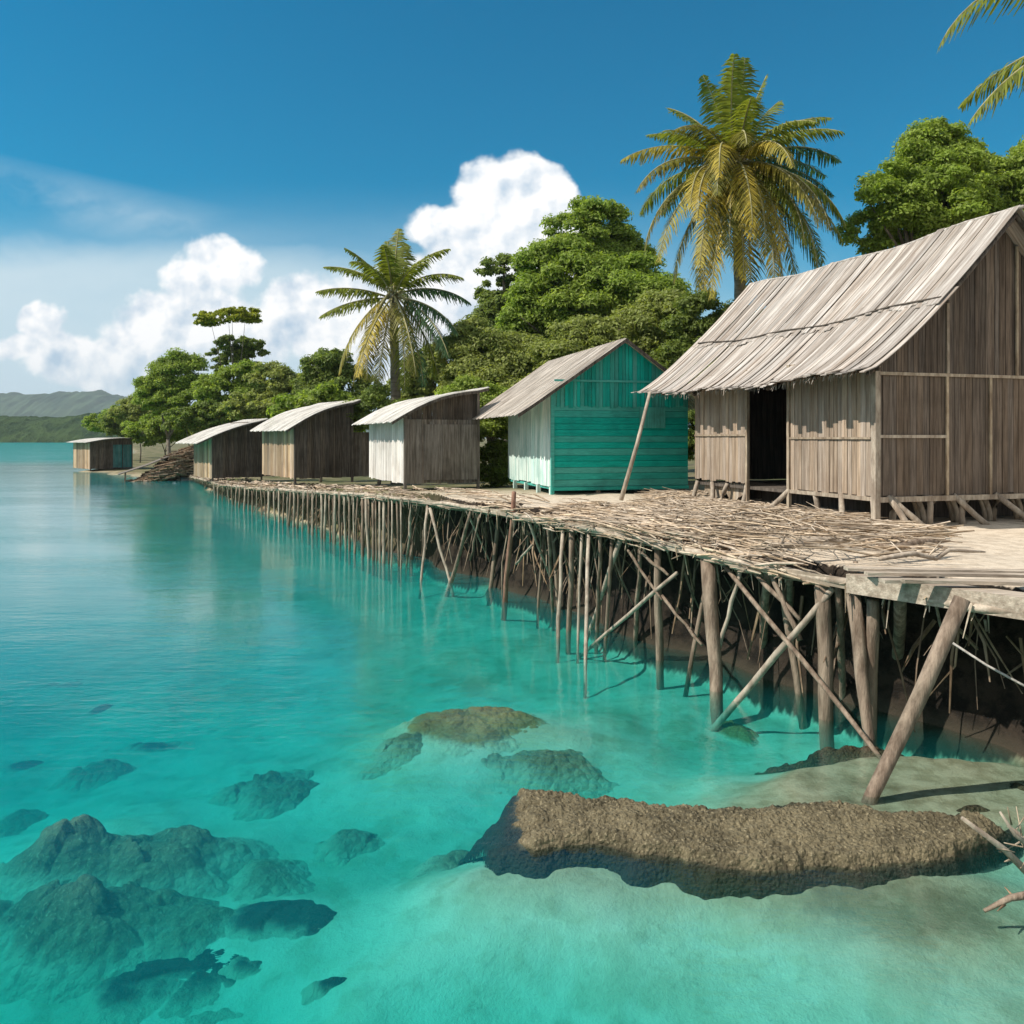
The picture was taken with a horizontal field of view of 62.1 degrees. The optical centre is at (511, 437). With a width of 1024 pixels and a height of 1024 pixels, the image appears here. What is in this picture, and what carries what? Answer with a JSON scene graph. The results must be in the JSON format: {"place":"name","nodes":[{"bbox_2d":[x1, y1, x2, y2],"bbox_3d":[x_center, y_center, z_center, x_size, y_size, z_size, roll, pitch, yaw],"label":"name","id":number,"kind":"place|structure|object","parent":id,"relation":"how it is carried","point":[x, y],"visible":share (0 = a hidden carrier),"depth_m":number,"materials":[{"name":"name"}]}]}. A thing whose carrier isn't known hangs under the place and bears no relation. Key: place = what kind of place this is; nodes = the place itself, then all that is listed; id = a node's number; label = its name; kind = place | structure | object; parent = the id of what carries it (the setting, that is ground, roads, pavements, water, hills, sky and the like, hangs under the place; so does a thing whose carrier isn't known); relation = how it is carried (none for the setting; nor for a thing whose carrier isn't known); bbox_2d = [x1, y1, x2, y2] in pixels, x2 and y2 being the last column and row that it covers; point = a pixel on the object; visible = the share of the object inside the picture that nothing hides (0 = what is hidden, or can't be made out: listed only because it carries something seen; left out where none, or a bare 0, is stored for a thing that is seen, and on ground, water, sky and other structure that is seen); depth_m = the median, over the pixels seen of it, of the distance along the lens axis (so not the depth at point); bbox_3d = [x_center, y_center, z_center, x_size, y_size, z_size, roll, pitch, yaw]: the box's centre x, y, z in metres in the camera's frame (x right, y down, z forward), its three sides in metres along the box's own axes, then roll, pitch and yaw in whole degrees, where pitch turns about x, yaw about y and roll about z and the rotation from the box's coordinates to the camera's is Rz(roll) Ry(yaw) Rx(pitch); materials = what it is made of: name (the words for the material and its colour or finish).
{"place":"outdoors","nodes":[
{"label":"outdoors","id":0,"kind":"place"},
{"bbox_2d":[0,412,144,442],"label":"headland","id":1,"kind":"structure","parent":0,"point":[29,429],"depth_m":571.87,"materials":[{"name":"green plant"}]},
{"bbox_2d":[0,390,368,431],"bbox_3d":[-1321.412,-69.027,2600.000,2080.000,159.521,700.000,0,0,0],"label":"hills","id":2,"kind":"structure","parent":0,"point":[62,404],"depth_m":2422.50,"materials":[{"name":"green plant"}]},
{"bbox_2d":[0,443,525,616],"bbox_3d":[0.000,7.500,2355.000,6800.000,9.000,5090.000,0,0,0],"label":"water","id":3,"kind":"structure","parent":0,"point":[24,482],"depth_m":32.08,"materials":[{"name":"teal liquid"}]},
{"bbox_2d":[960,816,1023,873],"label":"dead branch","id":4,"kind":"object","parent":3,"relation":"on","point":[1011,856],"visible":1,"depth_m":5.53,"materials":[{"name":"wood"}]},
{"bbox_2d":[1004,826,1023,868],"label":"dead branch","id":5,"kind":"object","parent":4,"relation":"attached to","point":[1018,842],"visible":0.6,"depth_m":5.60,"materials":[{"name":"beige wood"}]},
{"bbox_2d":[983,887,1023,912],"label":"dead branch","id":6,"kind":"object","parent":3,"relation":"on","point":[1001,903],"visible":1,"depth_m":5.39,"materials":[{"name":"beige wood"}]},
{"bbox_2d":[999,806,1023,843],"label":"dead branch","id":7,"kind":"object","parent":3,"relation":"on","point":[1017,836],"visible":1,"depth_m":5.49,"materials":[{"name":"beige wood"}]},
{"bbox_2d":[0,438,1023,1023],"bbox_3d":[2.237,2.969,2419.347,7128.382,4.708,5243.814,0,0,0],"label":"ground","id":8,"kind":"structure","parent":0,"point":[224,682],"depth_m":9.03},
{"bbox_2d":[0,760,43,773],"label":"coral rock","id":9,"kind":"object","parent":8,"relation":"on","point":[17,766],"visible":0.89,"depth_m":10.23,"materials":[{"name":"teal stone"}]},
{"bbox_2d":[0,809,49,837],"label":"coral rock","id":10,"kind":"object","parent":8,"relation":"on","point":[15,822],"visible":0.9,"depth_m":8.42,"materials":[{"name":"teal stone"}]},
{"bbox_2d":[43,759,136,791],"bbox_3d":[-4.808,3.843,9.668,1.254,0.322,0.973,0,0,0],"label":"coral rock","id":11,"kind":"object","parent":8,"relation":"on","point":[92,775],"visible":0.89,"depth_m":9.53,"materials":[{"name":"teal stone"}]},
{"bbox_2d":[81,704,112,717],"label":"coral rock","id":12,"kind":"object","parent":8,"relation":"on","point":[99,709],"visible":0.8,"depth_m":12.14,"materials":[{"name":"teal stone"}]},
{"bbox_2d":[67,438,132,470],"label":"shore hut","id":13,"kind":"object","parent":8,"relation":"on","point":[101,453],"visible":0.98,"depth_m":76.32,"materials":[{"name":"brown wood"}]},
{"bbox_2d":[113,445,121,467],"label":"door","id":14,"kind":"structure","parent":13,"relation":"in","point":[117,449],"depth_m":76.58,"materials":[{"name":"teal wood"}]},
{"bbox_2d":[123,445,131,466],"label":"door","id":15,"kind":"structure","parent":13,"relation":"in","point":[127,449],"depth_m":77.18,"materials":[{"name":"teal wood"}]},
{"bbox_2d":[81,404,118,437],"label":"bush","id":16,"kind":"object","parent":8,"relation":"on","point":[92,423],"visible":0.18,"depth_m":116.54,"materials":[{"name":"green plant"}]},
{"bbox_2d":[0,874,236,1004],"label":"coral rock","id":17,"kind":"object","parent":8,"relation":"on","point":[65,940],"visible":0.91,"depth_m":6.11,"materials":[{"name":"teal stone"}]},
{"bbox_2d":[99,406,145,437],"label":"bush","id":18,"kind":"object","parent":8,"relation":"on","point":[109,425],"visible":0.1,"depth_m":104.76,"materials":[{"name":"green plant"}]},
{"bbox_2d":[106,394,164,462],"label":"bush","id":19,"kind":"object","parent":8,"relation":"on","point":[127,410],"visible":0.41,"depth_m":94.49,"materials":[{"name":"green plant"}]},
{"bbox_2d":[0,814,278,903],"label":"coral rock","id":20,"kind":"object","parent":8,"relation":"on","point":[191,860],"visible":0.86,"depth_m":6.90,"materials":[{"name":"teal stone"}]},
{"bbox_2d":[118,454,180,480],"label":"collapsed leanto","id":21,"kind":"structure","parent":8,"relation":"on","point":[135,468],"depth_m":59.80,"materials":[{"name":"wood"}]},
{"bbox_2d":[125,741,180,752],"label":"coral rock","id":22,"kind":"object","parent":8,"relation":"on","point":[149,747],"visible":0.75,"depth_m":10.53,"materials":[{"name":"teal stone"}]},
{"bbox_2d":[63,949,249,1023],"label":"coral rock","id":23,"kind":"object","parent":8,"relation":"on","point":[141,992],"visible":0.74,"depth_m":5.75,"materials":[{"name":"teal stone"}]},
{"bbox_2d":[121,413,193,454],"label":"bush","id":24,"kind":"object","parent":8,"relation":"on","point":[153,432],"visible":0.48,"depth_m":76.95,"materials":[{"name":"green plant"}]},
{"bbox_2d":[126,445,194,481],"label":"driftwood heap","id":25,"kind":"object","parent":8,"relation":"on","point":[174,466],"visible":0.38,"depth_m":59.81,"materials":[{"name":"brown wood"}]},
{"bbox_2d":[130,347,215,457],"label":"broadleaf tree","id":26,"kind":"object","parent":8,"relation":"on","point":[160,384],"visible":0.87,"depth_m":70.88,"materials":[{"name":"green plant"}]},
{"bbox_2d":[159,398,232,445],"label":"bush","id":27,"kind":"object","parent":8,"relation":"on","point":[196,414],"visible":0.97,"depth_m":61.18,"materials":[{"name":"green plant"}]},
{"bbox_2d":[179,1008,243,1023],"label":"coral rock","id":28,"kind":"object","parent":8,"relation":"on","point":[210,1017],"visible":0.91,"depth_m":5.58,"materials":[{"name":"teal stone"}]},
{"bbox_2d":[175,418,272,480],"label":"dark hut","id":29,"kind":"object","parent":8,"relation":"on","point":[232,450],"visible":0.98,"depth_m":44.91,"materials":[{"name":"brown wood"}]},
{"bbox_2d":[191,359,258,403],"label":"broadleaf tree","id":30,"kind":"object","parent":8,"relation":"on","point":[211,385],"visible":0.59,"depth_m":64.98,"materials":[{"name":"green plant"}]},
{"bbox_2d":[188,397,263,434],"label":"bush","id":31,"kind":"object","parent":8,"relation":"on","point":[196,430],"visible":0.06,"depth_m":62.76,"materials":[{"name":"green plant"}]},
{"bbox_2d":[192,306,262,377],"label":"umbrella tree","id":32,"kind":"object","parent":8,"relation":"on","point":[241,314],"visible":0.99,"depth_m":67.31,"materials":[{"name":"green plant"}]},
{"bbox_2d":[204,334,270,377],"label":"umbrella tree","id":33,"kind":"object","parent":8,"relation":"on","point":[250,349],"visible":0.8,"depth_m":69.20,"materials":[{"name":"green plant"}]},
{"bbox_2d":[218,955,261,980],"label":"coral rock","id":34,"kind":"object","parent":8,"relation":"on","point":[240,967],"visible":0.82,"depth_m":5.91,"materials":[{"name":"teal stone"}]},
{"bbox_2d":[216,391,276,422],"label":"bush","id":35,"kind":"object","parent":8,"relation":"on","point":[252,409],"visible":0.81,"depth_m":55.15,"materials":[{"name":"green plant"}]},
{"bbox_2d":[207,769,318,821],"bbox_3d":[-2.449,3.634,8.754,1.520,0.336,1.438,0,0,-42],"label":"coral rock","id":36,"kind":"object","parent":8,"relation":"on","point":[271,794],"visible":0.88,"depth_m":8.54,"materials":[{"name":"teal stone"}]},
{"bbox_2d":[227,856,315,901],"bbox_3d":[-1.949,3.636,7.067,1.294,0.229,1.104,0,0,0],"label":"coral rock","id":37,"kind":"object","parent":8,"relation":"on","point":[272,876],"visible":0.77,"depth_m":6.91,"materials":[{"name":"teal stone"}]},
{"bbox_2d":[241,360,307,411],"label":"broadleaf tree","id":38,"kind":"object","parent":8,"relation":"on","point":[279,375],"visible":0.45,"depth_m":58.98,"materials":[{"name":"green plant"}]},
{"bbox_2d":[218,899,336,941],"bbox_3d":[-2.223,3.613,6.355,3.216,0.363,0.904,0,0,0],"label":"coral rock","id":39,"kind":"object","parent":8,"relation":"on","point":[291,919],"visible":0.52,"depth_m":6.34,"materials":[{"name":"teal stone"}]},
{"bbox_2d":[250,399,368,483],"bbox_3d":[-8.104,0.098,34.438,3.798,3.243,4.614,0,0,-34],"label":"dark hut","id":40,"kind":"object","parent":8,"relation":"on","point":[322,440],"visible":0.97,"depth_m":32.92,"materials":[{"name":"brown wood"}]},
{"bbox_2d":[266,380,374,481],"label":"bush","id":41,"kind":"object","parent":8,"relation":"on","point":[324,393],"visible":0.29,"depth_m":43.28,"materials":[{"name":"green plant"}]},
{"bbox_2d":[300,977,346,1005],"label":"coral rock","id":42,"kind":"object","parent":8,"relation":"on","point":[314,990],"visible":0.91,"depth_m":5.61,"materials":[{"name":"teal stone"}]},
{"bbox_2d":[289,347,379,477],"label":"broadleaf tree","id":43,"kind":"object","parent":8,"relation":"on","point":[320,365],"visible":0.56,"depth_m":51.17,"materials":[{"name":"green plant"}]},
{"bbox_2d":[313,829,385,866],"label":"coral rock","id":44,"kind":"object","parent":8,"relation":"on","point":[343,847],"visible":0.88,"depth_m":7.48,"materials":[{"name":"teal stone"}]},
{"bbox_2d":[342,381,422,485],"bbox_3d":[-5.436,-0.015,33.715,3.940,4.492,1.657,0,0,0],"label":"bush","id":45,"kind":"object","parent":8,"relation":"on","point":[371,398],"visible":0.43,"depth_m":33.52,"materials":[{"name":"green plant"}]},
{"bbox_2d":[357,732,422,779],"bbox_3d":[-1.199,3.393,9.043,0.896,0.400,1.228,0,0,13],"label":"coral rock","id":46,"kind":"object","parent":8,"relation":"on","point":[388,755],"visible":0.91,"depth_m":8.90,"materials":[{"name":"teal stone"}]},
{"bbox_2d":[315,229,471,483],"bbox_3d":[-4.869,-3.420,35.488,5.210,11.324,5.007,0,0,-43],"label":"palm tree","id":47,"kind":"object","parent":8,"relation":"on","point":[390,268],"visible":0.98,"depth_m":35.25,"materials":[{"name":"green plant"}]},
{"bbox_2d":[386,342,452,412],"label":"broadleaf tree","id":48,"kind":"object","parent":8,"relation":"on","point":[427,390],"visible":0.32,"depth_m":43.23,"materials":[{"name":"green plant"}]},
{"bbox_2d":[352,387,489,489],"bbox_3d":[-3.059,-0.005,26.950,3.049,3.050,5.114,0,0,-23],"label":"grey hut","id":49,"kind":"object","parent":8,"relation":"on","point":[439,443],"visible":1,"depth_m":25.07,"materials":[{"name":"wood"}]},
{"bbox_2d":[406,850,482,879],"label":"coral rock","id":50,"kind":"object","parent":8,"relation":"on","point":[450,860],"visible":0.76,"depth_m":6.85,"materials":[{"name":"teal stone"}]},
{"bbox_2d":[350,706,548,757],"bbox_3d":[-0.544,3.382,9.780,2.843,0.619,2.600,0,0,30],"label":"coral rock","id":51,"kind":"object","parent":8,"relation":"on","point":[456,732],"visible":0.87,"depth_m":9.31,"materials":[{"name":"brown stone"}]},
{"bbox_2d":[434,373,512,486],"bbox_3d":[-0.924,-0.125,29.304,3.565,4.219,1.803,0,0,0],"label":"bush","id":52,"kind":"object","parent":8,"relation":"on","point":[494,454],"visible":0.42,"depth_m":28.97,"materials":[{"name":"green plant"}]},
{"bbox_2d":[426,313,548,464],"bbox_3d":[-0.238,-1.546,35.075,6.735,7.398,4.078,0,0,0],"label":"broadleaf tree","id":53,"kind":"object","parent":8,"relation":"on","point":[492,353],"visible":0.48,"depth_m":34.77,"materials":[{"name":"green plant"}]},
{"bbox_2d":[468,253,535,441],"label":"broadleaf tree","id":54,"kind":"object","parent":8,"relation":"on","point":[491,303],"visible":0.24,"depth_m":49.42,"materials":[{"name":"green plant"}]},
{"bbox_2d":[481,749,619,798],"bbox_3d":[0.424,3.378,8.490,1.985,0.410,1.145,0,0,0],"label":"coral rock","id":55,"kind":"object","parent":8,"relation":"on","point":[570,770],"visible":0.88,"depth_m":8.39,"materials":[{"name":"teal stone"}]},
{"bbox_2d":[494,194,701,341],"bbox_3d":[4.205,-4.913,41.075,9.518,14.041,7.167,0,0,21],"label":"broadleaf tree","id":56,"kind":"object","parent":8,"relation":"on","point":[599,260],"visible":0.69,"depth_m":39.67,"materials":[{"name":"green plant"}]},
{"bbox_2d":[189,476,1023,758],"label":"boardwalk","id":57,"kind":"structure","parent":8,"relation":"on","point":[885,583],"depth_m":11.08,"materials":[{"name":"brown wood"}]},
{"bbox_2d":[473,338,694,494],"bbox_3d":[1.964,-0.376,24.353,5.659,4.252,6.728,0,0,-14],"label":"teal hut","id":58,"kind":"object","parent":57,"relation":"on","point":[587,441],"visible":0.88,"depth_m":21.50,"materials":[{"name":"teal wood"}]},
{"bbox_2d":[619,391,651,500],"bbox_3d":[2.721,0.159,18.674,1.041,2.400,0.105,0,0,-40],"label":"leaning pole","id":59,"kind":"object","parent":57,"relation":"on","point":[627,477],"visible":1,"depth_m":18.61,"materials":[{"name":"grey wood"}]},
{"bbox_2d":[654,498,699,505],"bbox_3d":[2.964,1.266,16.171,0.331,0.179,3.300,0,0,29],"label":"driftwood branch","id":60,"kind":"object","parent":57,"relation":"on","point":[664,504],"visible":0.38,"depth_m":16.02,"materials":[{"name":"wood"}]},
{"bbox_2d":[539,487,974,561],"bbox_3d":[3.955,1.243,15.912,6.886,0.464,12.709,0,0,16],"label":"brushwood","id":61,"kind":"object","parent":57,"relation":"on","point":[704,511],"visible":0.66,"depth_m":11.61,"materials":[{"name":"brown wood"}]},
{"bbox_2d":[769,533,904,547],"bbox_3d":[4.080,1.267,10.470,2.072,0.140,0.287,0,0,-22],"label":"driftwood branch","id":62,"kind":"object","parent":57,"relation":"on","point":[838,541],"visible":0.54,"depth_m":10.46,"materials":[{"name":"brown wood"}]},
{"bbox_2d":[953,642,1023,686],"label":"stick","id":63,"kind":"object","parent":57,"relation":"attached to","point":[987,665],"visible":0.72,"depth_m":7.53,"materials":[{"name":"grey wood"}]},
{"bbox_2d":[517,288,706,402],"bbox_3d":[4.228,-1.944,32.552,8.182,7.760,4.674,0,0,0],"label":"broadleaf tree","id":64,"kind":"object","parent":8,"relation":"on","point":[646,313],"visible":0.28,"depth_m":32.11,"materials":[{"name":"green plant"}]},
{"bbox_2d":[675,358,716,480],"bbox_3d":[6.328,-0.495,27.743,5.056,4.475,2.982,0,0,0],"label":"bush","id":65,"kind":"object","parent":8,"relation":"on","point":[691,433],"visible":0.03,"depth_m":26.92,"materials":[{"name":"green plant"}]},
{"bbox_2d":[650,287,762,370],"bbox_3d":[7.813,-1.843,31.005,5.946,7.352,3.090,0,0,-21],"label":"broadleaf tree","id":66,"kind":"object","parent":8,"relation":"on","point":[679,345],"visible":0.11,"depth_m":30.55,"materials":[{"name":"green plant"}]},
{"bbox_2d":[620,53,846,479],"bbox_3d":[7.798,-5.825,29.968,8.048,15.167,7.358,0,0,0],"label":"palm tree","id":67,"kind":"object","parent":8,"relation":"on","point":[746,174],"visible":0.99,"depth_m":28.58,"materials":[{"name":"green plant"}]},
{"bbox_2d":[716,720,758,746],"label":"coral rock","id":68,"kind":"object","parent":8,"relation":"on","point":[736,733],"visible":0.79,"depth_m":9.66,"materials":[{"name":"green stone"}]},
{"bbox_2d":[458,788,1023,899],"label":"rock","id":69,"kind":"object","parent":8,"relation":"on","point":[703,852],"visible":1,"depth_m":6.23,"materials":[{"name":"brown stone"}]},
{"bbox_2d":[631,205,1023,524],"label":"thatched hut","id":70,"kind":"object","parent":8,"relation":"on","point":[888,383],"visible":0.98,"depth_m":14.57,"materials":[{"name":"brown wood"}]},
{"bbox_2d":[754,745,903,774],"bbox_3d":[3.163,3.212,8.357,2.196,0.442,0.647,0,0,0],"label":"rock","id":71,"kind":"object","parent":8,"relation":"on","point":[824,756],"visible":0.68,"depth_m":8.27,"materials":[{"name":"stone"}]},
{"bbox_2d":[872,531,950,550],"bbox_3d":[4.901,1.253,10.310,1.166,0.239,0.325,0,0,-11],"label":"driftwood branch","id":72,"kind":"object","parent":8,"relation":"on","point":[915,542],"visible":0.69,"depth_m":10.24,"materials":[{"name":"brown wood"}]},
{"bbox_2d":[861,595,969,804],"bbox_3d":[3.401,2.296,7.215,1.072,1.891,0.140,0,0,-11],"label":"leaning pole","id":73,"kind":"object","parent":8,"relation":"on","point":[930,671],"visible":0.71,"depth_m":7.18,"materials":[{"name":"brown wood"}]},
{"bbox_2d":[832,115,1023,254],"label":"broadleaf tree","id":74,"kind":"object","parent":8,"relation":"on","point":[941,173],"visible":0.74,"depth_m":29.75,"materials":[{"name":"green plant"}]},
{"bbox_2d":[878,541,985,560],"bbox_3d":[4.588,1.236,9.309,1.526,0.219,0.221,0,0,-18],"label":"driftwood branch","id":75,"kind":"object","parent":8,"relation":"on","point":[929,556],"visible":1,"depth_m":9.22,"materials":[{"name":"wood"}]},
{"bbox_2d":[935,607,941,626],"bbox_3d":[4.909,2.421,9.614,0.040,1.586,2.400,0,0,32],"label":"stick","id":76,"kind":"object","parent":8,"relation":"on","point":[939,620],"depth_m":8.90,"materials":[{"name":"wood"}]},
{"bbox_2d":[956,805,989,812],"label":"rock","id":77,"kind":"object","parent":8,"relation":"on","point":[975,808],"visible":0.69,"depth_m":6.93,"materials":[{"name":"brown stone"}]},
{"bbox_2d":[937,0,1023,129],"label":"palm tree","id":78,"kind":"object","parent":8,"relation":"on","point":[1006,83],"visible":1,"depth_m":17.68,"materials":[{"name":"green plant"}]},
{"bbox_2d":[983,619,987,631],"bbox_3d":[5.188,2.522,9.168,0.040,1.380,1.409,0,0,35],"label":"stick","id":79,"kind":"object","parent":8,"relation":"on","point":[985,625],"visible":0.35,"depth_m":8.64,"materials":[{"name":"brown wood"}]},
{"bbox_2d":[1009,782,1023,790],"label":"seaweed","id":80,"kind":"object","parent":8,"relation":"on","point":[1019,786],"visible":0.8,"depth_m":7.40,"materials":[{"name":"plant"}]},
{"bbox_2d":[0,0,1023,428],"label":"sky","id":81,"kind":"structure","parent":0,"point":[163,163],"materials":[{"name":"blue"}]}
]}

